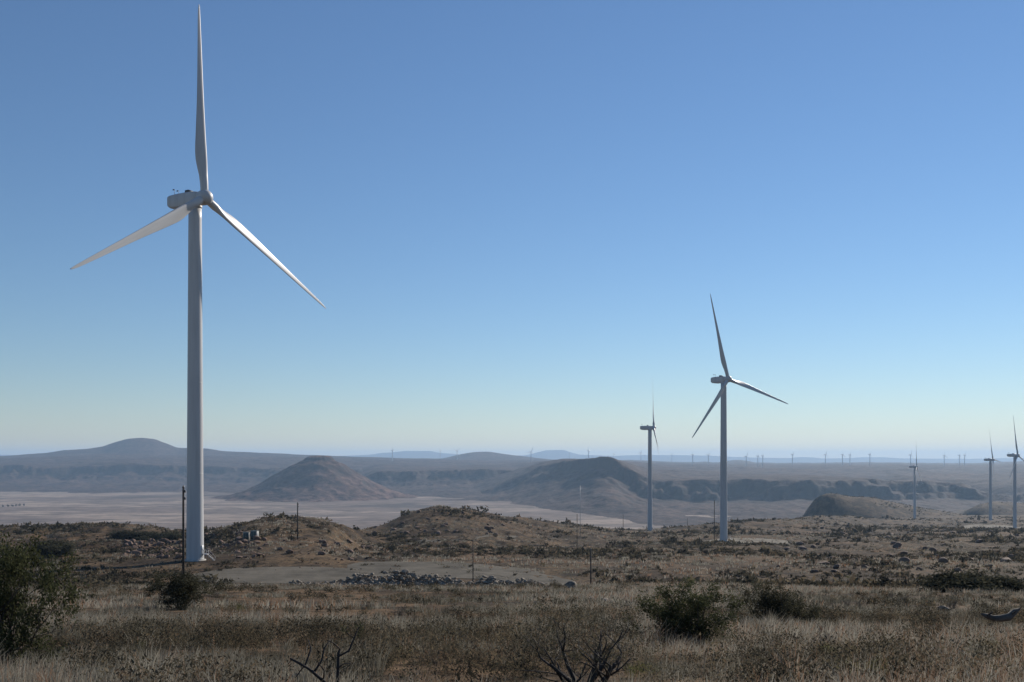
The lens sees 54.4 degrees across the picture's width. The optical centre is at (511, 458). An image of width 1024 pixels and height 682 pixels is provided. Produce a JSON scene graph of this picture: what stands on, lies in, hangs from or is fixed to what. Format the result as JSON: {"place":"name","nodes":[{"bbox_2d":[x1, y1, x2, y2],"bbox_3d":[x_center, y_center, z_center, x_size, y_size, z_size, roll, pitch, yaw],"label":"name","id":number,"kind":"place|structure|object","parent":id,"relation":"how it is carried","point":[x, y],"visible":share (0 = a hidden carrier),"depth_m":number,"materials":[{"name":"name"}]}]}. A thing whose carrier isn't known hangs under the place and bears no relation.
{"place":"outdoors","nodes":[
{"label":"outdoors","id":0,"kind":"place"},
{"bbox_2d":[0,438,515,493],"bbox_3d":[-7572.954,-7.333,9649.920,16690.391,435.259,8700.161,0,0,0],"label":"escarpment","id":1,"kind":"structure","parent":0,"point":[134,465],"depth_m":7413.50,"materials":[{"name":"stone"}]},
{"bbox_2d":[211,455,418,501],"bbox_3d":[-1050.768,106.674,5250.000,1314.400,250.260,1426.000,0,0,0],"label":"hill","id":2,"kind":"structure","parent":0,"point":[318,478],"depth_m":4991.04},
{"bbox_2d":[0,491,727,529],"bbox_3d":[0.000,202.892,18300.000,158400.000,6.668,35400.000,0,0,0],"label":"valley floor","id":3,"kind":"structure","parent":0,"point":[162,509],"depth_m":3962.04,"materials":[{"name":"beige soil"}]},
{"bbox_2d":[347,561,574,583],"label":"gravel track","id":4,"kind":"structure","parent":0,"point":[453,570],"depth_m":254.63,"materials":[{"name":"grey gravel"}]},
{"bbox_2d":[360,452,637,497],"bbox_3d":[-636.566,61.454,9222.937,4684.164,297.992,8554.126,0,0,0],"label":"tableland","id":5,"kind":"structure","parent":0,"point":[439,479],"depth_m":6397.86,"materials":[{"name":"grey stone"}]},
{"bbox_2d":[0,504,1023,681],"bbox_3d":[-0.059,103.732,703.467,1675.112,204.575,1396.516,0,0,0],"label":"dry grass","id":6,"kind":"structure","parent":0,"point":[28,672],"depth_m":26.83,"materials":[{"name":"brown plant"}]},
{"bbox_2d":[0,506,1023,681],"bbox_3d":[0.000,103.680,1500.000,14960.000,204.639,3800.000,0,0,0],"label":"ground","id":7,"kind":"structure","parent":0,"point":[278,559],"depth_m":307.94,"materials":[{"name":"brown soil"}]},
{"bbox_2d":[18,632,70,648],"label":"scrub bush","id":8,"kind":"object","parent":7,"relation":"on","point":[57,638],"visible":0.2,"depth_m":17.50,"materials":[{"name":"grey plant"}]},
{"bbox_2d":[0,528,93,668],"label":"bush","id":9,"kind":"object","parent":7,"relation":"on","point":[13,568],"visible":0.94,"depth_m":13.39,"materials":[{"name":"green plant"}]},
{"bbox_2d":[25,538,79,557],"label":"bush","id":10,"kind":"object","parent":7,"relation":"on","point":[54,547],"visible":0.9,"depth_m":301.72,"materials":[{"name":"green plant"}]},
{"bbox_2d":[106,630,147,645],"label":"scrub bush","id":11,"kind":"object","parent":7,"relation":"on","point":[121,640],"visible":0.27,"depth_m":18.16,"materials":[{"name":"grey plant"}]},
{"bbox_2d":[105,530,149,539],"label":"bush","id":12,"kind":"object","parent":7,"relation":"on","point":[119,534],"visible":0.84,"depth_m":440.82,"materials":[{"name":"green plant"}]},
{"bbox_2d":[129,550,141,554],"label":"boulder","id":13,"kind":"object","parent":7,"relation":"on","point":[135,552],"visible":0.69,"depth_m":313.59,"materials":[{"name":"grey stone"}]},
{"bbox_2d":[134,529,161,540],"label":"bush","id":14,"kind":"object","parent":7,"relation":"on","point":[144,535],"visible":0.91,"depth_m":438.44,"materials":[{"name":"green plant"}]},
{"bbox_2d":[152,530,185,539],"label":"bush","id":15,"kind":"object","parent":7,"relation":"on","point":[173,535],"visible":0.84,"depth_m":439.00,"materials":[{"name":"green plant"}]},
{"bbox_2d":[182,485,185,574],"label":"utility pole","id":16,"kind":"object","parent":7,"relation":"on","point":[183,536],"visible":0.92,"depth_m":111.89,"materials":[{"name":"brown wood"}]},
{"bbox_2d":[138,568,234,610],"bbox_3d":[-14.678,5.961,45.282,4.405,2.471,3.366,0,0,-42],"label":"bush","id":17,"kind":"object","parent":7,"relation":"on","point":[183,588],"visible":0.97,"depth_m":44.53,"materials":[{"name":"green plant"}]},
{"bbox_2d":[158,649,231,675],"bbox_3d":[-3.772,2.437,11.812,0.894,0.348,0.655,0,0,-17],"label":"scrub bush","id":18,"kind":"object","parent":7,"relation":"on","point":[190,662],"visible":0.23,"depth_m":11.77,"materials":[{"name":"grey plant"}]},
{"bbox_2d":[70,6,325,561],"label":"wind turbine","id":19,"kind":"object","parent":7,"relation":"on","point":[190,203],"visible":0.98,"depth_m":274.00,"materials":[{"name":"white paint"}]},
{"bbox_2d":[216,601,252,614],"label":"scrub bush","id":20,"kind":"object","parent":7,"relation":"on","point":[233,608],"visible":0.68,"depth_m":36.54,"materials":[{"name":"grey plant"}]},
{"bbox_2d":[228,603,245,610],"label":"green bush","id":21,"kind":"object","parent":7,"relation":"on","point":[237,606],"visible":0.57,"depth_m":42.01,"materials":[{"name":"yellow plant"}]},
{"bbox_2d":[243,532,248,539],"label":"electrical cabinet","id":22,"kind":"object","parent":7,"relation":"on","point":[246,535],"visible":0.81,"depth_m":337.68,"materials":[{"name":"grey metal"}]},
{"bbox_2d":[250,530,258,539],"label":"electrical cabinet","id":23,"kind":"object","parent":7,"relation":"on","point":[254,533],"visible":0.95,"depth_m":336.76,"materials":[{"name":"white metal"}]},
{"bbox_2d":[238,651,285,662],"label":"scrub bush","id":24,"kind":"object","parent":7,"relation":"on","point":[273,656],"visible":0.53,"depth_m":14.10,"materials":[{"name":"grey plant"}]},
{"bbox_2d":[187,567,353,583],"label":"gravel pad","id":25,"kind":"object","parent":7,"relation":"on","point":[264,575],"visible":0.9,"depth_m":246.73,"materials":[{"name":"grey gravel"}]},
{"bbox_2d":[297,502,298,538],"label":"utility pole","id":26,"kind":"object","parent":7,"relation":"on","point":[297,519],"visible":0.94,"depth_m":329.80,"materials":[{"name":"brown wood"}]},
{"bbox_2d":[299,642,320,651],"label":"scrub bush","id":27,"kind":"object","parent":7,"relation":"on","point":[314,646],"visible":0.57,"depth_m":17.00,"materials":[{"name":"grey plant"}]},
{"bbox_2d":[312,645,335,656],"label":"scrub bush","id":28,"kind":"object","parent":7,"relation":"on","point":[322,652],"visible":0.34,"depth_m":16.20,"materials":[{"name":"grey plant"}]},
{"bbox_2d":[289,620,363,681],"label":"dead shrub","id":29,"kind":"object","parent":7,"relation":"on","point":[320,678],"visible":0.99,"depth_m":10.01,"materials":[{"name":"brown plant"}]},
{"bbox_2d":[341,604,360,610],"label":"scrub bush","id":30,"kind":"object","parent":7,"relation":"on","point":[345,605],"visible":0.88,"depth_m":42.09,"materials":[{"name":"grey plant"}]},
{"bbox_2d":[359,601,374,608],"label":"scrub bush","id":31,"kind":"object","parent":7,"relation":"on","point":[366,605],"visible":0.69,"depth_m":44.12,"materials":[{"name":"plant"}]},
{"bbox_2d":[390,605,409,615],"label":"scrub bush","id":32,"kind":"object","parent":7,"relation":"on","point":[402,610],"visible":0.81,"depth_m":37.37,"materials":[{"name":"brown plant"}]},
{"bbox_2d":[289,570,544,585],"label":"rubble","id":33,"kind":"object","parent":7,"relation":"on","point":[367,578],"visible":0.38,"depth_m":215.68,"materials":[{"name":"grey stone"}]},
{"bbox_2d":[376,535,517,547],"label":"gravel track","id":34,"kind":"structure","parent":7,"relation":"on","point":[478,537],"depth_m":466.12,"materials":[{"name":"beige gravel"}]},
{"bbox_2d":[424,638,475,663],"bbox_3d":[-0.889,2.732,13.976,0.894,0.378,0.628,0,0,22],"label":"scrub bush","id":35,"kind":"object","parent":7,"relation":"on","point":[460,648],"visible":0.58,"depth_m":14.01,"materials":[{"name":"grey plant"}]},
{"bbox_2d":[444,648,490,661],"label":"scrub bush","id":36,"kind":"object","parent":7,"relation":"on","point":[469,655],"visible":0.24,"depth_m":14.50,"materials":[{"name":"grey plant"}]},
{"bbox_2d":[472,558,473,581],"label":"utility pole","id":37,"kind":"object","parent":7,"relation":"on","point":[473,571],"visible":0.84,"depth_m":211.99,"materials":[{"name":"brown wood"}]},
{"bbox_2d":[2,519,952,568],"bbox_3d":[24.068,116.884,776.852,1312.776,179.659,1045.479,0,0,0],"label":"scattered stones","id":38,"kind":"object","parent":7,"relation":"on","point":[475,555],"visible":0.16,"depth_m":293.44,"materials":[{"name":"grey stone"}]},
{"bbox_2d":[0,505,1023,587],"bbox_3d":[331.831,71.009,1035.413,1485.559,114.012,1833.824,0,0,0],"label":"scrub cover","id":39,"kind":"object","parent":7,"relation":"on","point":[104,579],"visible":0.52,"depth_m":355.62,"materials":[{"name":"brown plant"}]},
{"bbox_2d":[2,579,1023,617],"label":"heath cover","id":40,"kind":"object","parent":7,"relation":"on","point":[456,593],"visible":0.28,"depth_m":76.91,"materials":[{"name":"brown plant"}]},
{"bbox_2d":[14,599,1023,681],"bbox_3d":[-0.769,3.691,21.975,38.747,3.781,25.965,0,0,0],"label":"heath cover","id":41,"kind":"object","parent":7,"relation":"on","point":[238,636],"visible":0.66,"depth_m":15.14,"materials":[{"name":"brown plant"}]},
{"bbox_2d":[511,633,552,654],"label":"scrub bush","id":42,"kind":"object","parent":7,"relation":"on","point":[534,643],"visible":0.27,"depth_m":16.13,"materials":[{"name":"grey plant"}]},
{"bbox_2d":[565,581,576,587],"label":"stone","id":43,"kind":"object","parent":7,"relation":"on","point":[569,584],"visible":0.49,"depth_m":104.19,"materials":[{"name":"grey stone"}]},
{"bbox_2d":[486,589,674,681],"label":"dead shrub","id":44,"kind":"object","parent":7,"relation":"on","point":[597,658],"visible":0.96,"depth_m":9.97,"materials":[{"name":"brown plant"}]},
{"bbox_2d":[579,596,594,606],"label":"scrub bush","id":45,"kind":"object","parent":7,"relation":"on","point":[586,598],"visible":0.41,"depth_m":47.35,"materials":[{"name":"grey plant"}]},
{"bbox_2d":[590,548,591,583],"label":"utility pole","id":46,"kind":"object","parent":7,"relation":"on","point":[590,568],"visible":0.84,"depth_m":149.93,"materials":[{"name":"brown wood"}]},
{"bbox_2d":[615,579,630,587],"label":"scrub bush","id":47,"kind":"object","parent":7,"relation":"on","point":[625,584],"visible":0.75,"depth_m":97.93,"materials":[{"name":"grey plant"}]},
{"bbox_2d":[622,661,659,678],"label":"green bush","id":48,"kind":"object","parent":7,"relation":"on","point":[636,668],"visible":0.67,"depth_m":11.42,"materials":[{"name":"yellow plant"}]},
{"bbox_2d":[640,406,658,530],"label":"wind turbine","id":49,"kind":"object","parent":7,"relation":"on","point":[649,429],"visible":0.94,"depth_m":967.84,"materials":[{"name":"white paint"}]},
{"bbox_2d":[622,574,748,645],"bbox_3d":[3.361,3.061,19.480,2.703,1.586,1.881,0,0,0],"label":"bush","id":50,"kind":"object","parent":7,"relation":"on","point":[677,615],"visible":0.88,"depth_m":19.19,"materials":[{"name":"green plant"}]},
{"bbox_2d":[714,500,714,538],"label":"utility pole","id":51,"kind":"object","parent":7,"relation":"on","point":[714,519],"visible":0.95,"depth_m":559.82,"materials":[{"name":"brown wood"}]},
{"bbox_2d":[705,538,796,544],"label":"gravel pad","id":52,"kind":"object","parent":7,"relation":"on","point":[760,540],"visible":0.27,"depth_m":617.94,"materials":[{"name":"beige gravel"}]},
{"bbox_2d":[692,294,787,540],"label":"wind turbine","id":53,"kind":"object","parent":52,"relation":"on","point":[723,381],"visible":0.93,"depth_m":615.19,"materials":[{"name":"white paint"}]},
{"bbox_2d":[734,647,804,672],"bbox_3d":[2.956,2.429,11.925,1.119,0.348,0.788,0,0,-38],"label":"scrub bush","id":54,"kind":"object","parent":7,"relation":"on","point":[757,656],"visible":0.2,"depth_m":11.97,"materials":[{"name":"grey plant"}]},
{"bbox_2d":[735,575,825,625],"bbox_3d":[7.866,4.395,28.918,2.721,1.900,1.978,0,0,33],"label":"bush","id":55,"kind":"object","parent":7,"relation":"on","point":[783,606],"visible":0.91,"depth_m":28.98,"materials":[{"name":"green plant"}]},
{"bbox_2d":[761,650,823,671],"bbox_3d":[3.369,2.477,11.998,0.681,0.273,0.808,0,0,-24],"label":"scrub bush","id":56,"kind":"object","parent":7,"relation":"on","point":[788,660],"visible":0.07,"depth_m":12.04,"materials":[{"name":"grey plant"}]},
{"bbox_2d":[811,630,836,640],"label":"scrub bush","id":57,"kind":"object","parent":7,"relation":"on","point":[825,635],"visible":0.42,"depth_m":20.27,"materials":[{"name":"plant"}]},
{"bbox_2d":[840,598,855,605],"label":"scrub bush","id":58,"kind":"object","parent":7,"relation":"on","point":[845,602],"visible":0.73,"depth_m":48.70,"materials":[{"name":"brown plant"}]},
{"bbox_2d":[835,655,887,675],"bbox_3d":[3.875,2.312,10.986,0.551,0.285,0.565,0,0,-43],"label":"green bush","id":59,"kind":"object","parent":7,"relation":"on","point":[866,666],"visible":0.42,"depth_m":11.02,"materials":[{"name":"yellow plant"}]},
{"bbox_2d":[893,542,901,546],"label":"boulder","id":60,"kind":"object","parent":7,"relation":"on","point":[897,544],"visible":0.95,"depth_m":429.67,"materials":[{"name":"grey stone"}]},
{"bbox_2d":[899,557,909,562],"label":"boulder","id":61,"kind":"object","parent":7,"relation":"on","point":[902,559],"visible":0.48,"depth_m":286.51,"materials":[{"name":"grey stone"}]},
{"bbox_2d":[909,452,920,518],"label":"wind turbine","id":62,"kind":"object","parent":7,"relation":"on","point":[914,496],"visible":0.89,"depth_m":1842.18,"materials":[{"name":"white paint"}]},
{"bbox_2d":[938,557,948,562],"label":"boulder","id":63,"kind":"object","parent":7,"relation":"on","point":[943,559],"visible":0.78,"depth_m":287.41,"materials":[{"name":"grey stone"}]},
{"bbox_2d":[938,606,949,610],"bbox_3d":[18.516,6.464,42.549,0.581,0.312,0.472,21,-14,-26],"label":"stone","id":64,"kind":"object","parent":7,"relation":"on","point":[942,607],"visible":0.39,"depth_m":42.43,"materials":[{"name":"grey stone"}]},
{"bbox_2d":[945,596,960,608],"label":"scrub bush","id":65,"kind":"object","parent":7,"relation":"on","point":[954,605],"visible":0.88,"depth_m":45.77,"materials":[{"name":"brown plant"}]},
{"bbox_2d":[933,637,975,657],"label":"scrub bush","id":66,"kind":"object","parent":7,"relation":"on","point":[955,647],"visible":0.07,"depth_m":13.26,"materials":[{"name":"brown plant"}]},
{"bbox_2d":[910,566,1018,592],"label":"bush","id":67,"kind":"object","parent":7,"relation":"on","point":[943,581],"visible":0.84,"depth_m":87.23,"materials":[{"name":"green plant"}]},
{"bbox_2d":[984,431,999,520],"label":"wind turbine","id":68,"kind":"object","parent":7,"relation":"on","point":[992,460],"visible":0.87,"depth_m":1600.44,"materials":[{"name":"white paint"}]},
{"bbox_2d":[964,524,1022,528],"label":"gravel pad","id":69,"kind":"object","parent":7,"relation":"on","point":[984,525],"visible":0.25,"depth_m":1350.58,"materials":[{"name":"beige gravel"}]},
{"bbox_2d":[1007,417,1023,527],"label":"wind turbine","id":70,"kind":"object","parent":69,"relation":"on","point":[1015,456],"visible":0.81,"depth_m":1307.98,"materials":[{"name":"white paint"}]},
{"bbox_2d":[969,569,1023,591],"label":"bush","id":71,"kind":"object","parent":7,"relation":"on","point":[1013,583],"visible":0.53,"depth_m":85.87,"materials":[{"name":"green plant"}]},
{"bbox_2d":[981,608,1019,621],"bbox_3d":[13.169,4.203,26.811,1.059,0.385,0.406,0,0,0],"label":"fallen log","id":72,"kind":"object","parent":7,"relation":"on","point":[1010,615],"visible":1,"depth_m":26.78,"materials":[{"name":"grey wood"}]},
{"bbox_2d":[1000,557,1010,561],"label":"boulder","id":73,"kind":"object","parent":7,"relation":"on","point":[1005,559],"visible":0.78,"depth_m":285.67,"materials":[{"name":"grey stone"}]},
{"bbox_2d":[0,450,1023,462],"bbox_3d":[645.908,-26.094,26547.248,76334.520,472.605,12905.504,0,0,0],"label":"distant hills","id":74,"kind":"structure","parent":0,"point":[554,454],"depth_m":28109.45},
{"bbox_2d":[0,0,1023,458],"label":"sky","id":75,"kind":"structure","parent":0,"point":[514,224],"materials":[{"name":"blue"}]},
{"bbox_2d":[429,456,1023,525],"bbox_3d":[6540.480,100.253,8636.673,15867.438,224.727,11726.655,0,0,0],"label":"mesa","id":76,"kind":"structure","parent":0,"point":[610,487],"depth_m":4416.34,"materials":[{"name":"grey stone"}]},
{"bbox_2d":[803,493,961,517],"bbox_3d":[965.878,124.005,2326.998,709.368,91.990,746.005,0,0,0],"label":"hill","id":77,"kind":"structure","parent":0,"point":[840,505],"depth_m":2190.93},
{"bbox_2d":[802,493,1012,516],"bbox_3d":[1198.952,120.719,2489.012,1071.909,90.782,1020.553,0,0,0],"label":"hill scrub","id":78,"kind":"object","parent":77,"relation":"on","point":[909,505],"visible":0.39,"depth_m":2256.44,"materials":[{"name":"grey plant"}]},
{"bbox_2d":[953,501,1023,514],"bbox_3d":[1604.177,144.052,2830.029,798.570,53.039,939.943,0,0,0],"label":"hill","id":79,"kind":"structure","parent":0,"point":[998,508],"depth_m":2686.59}
]}

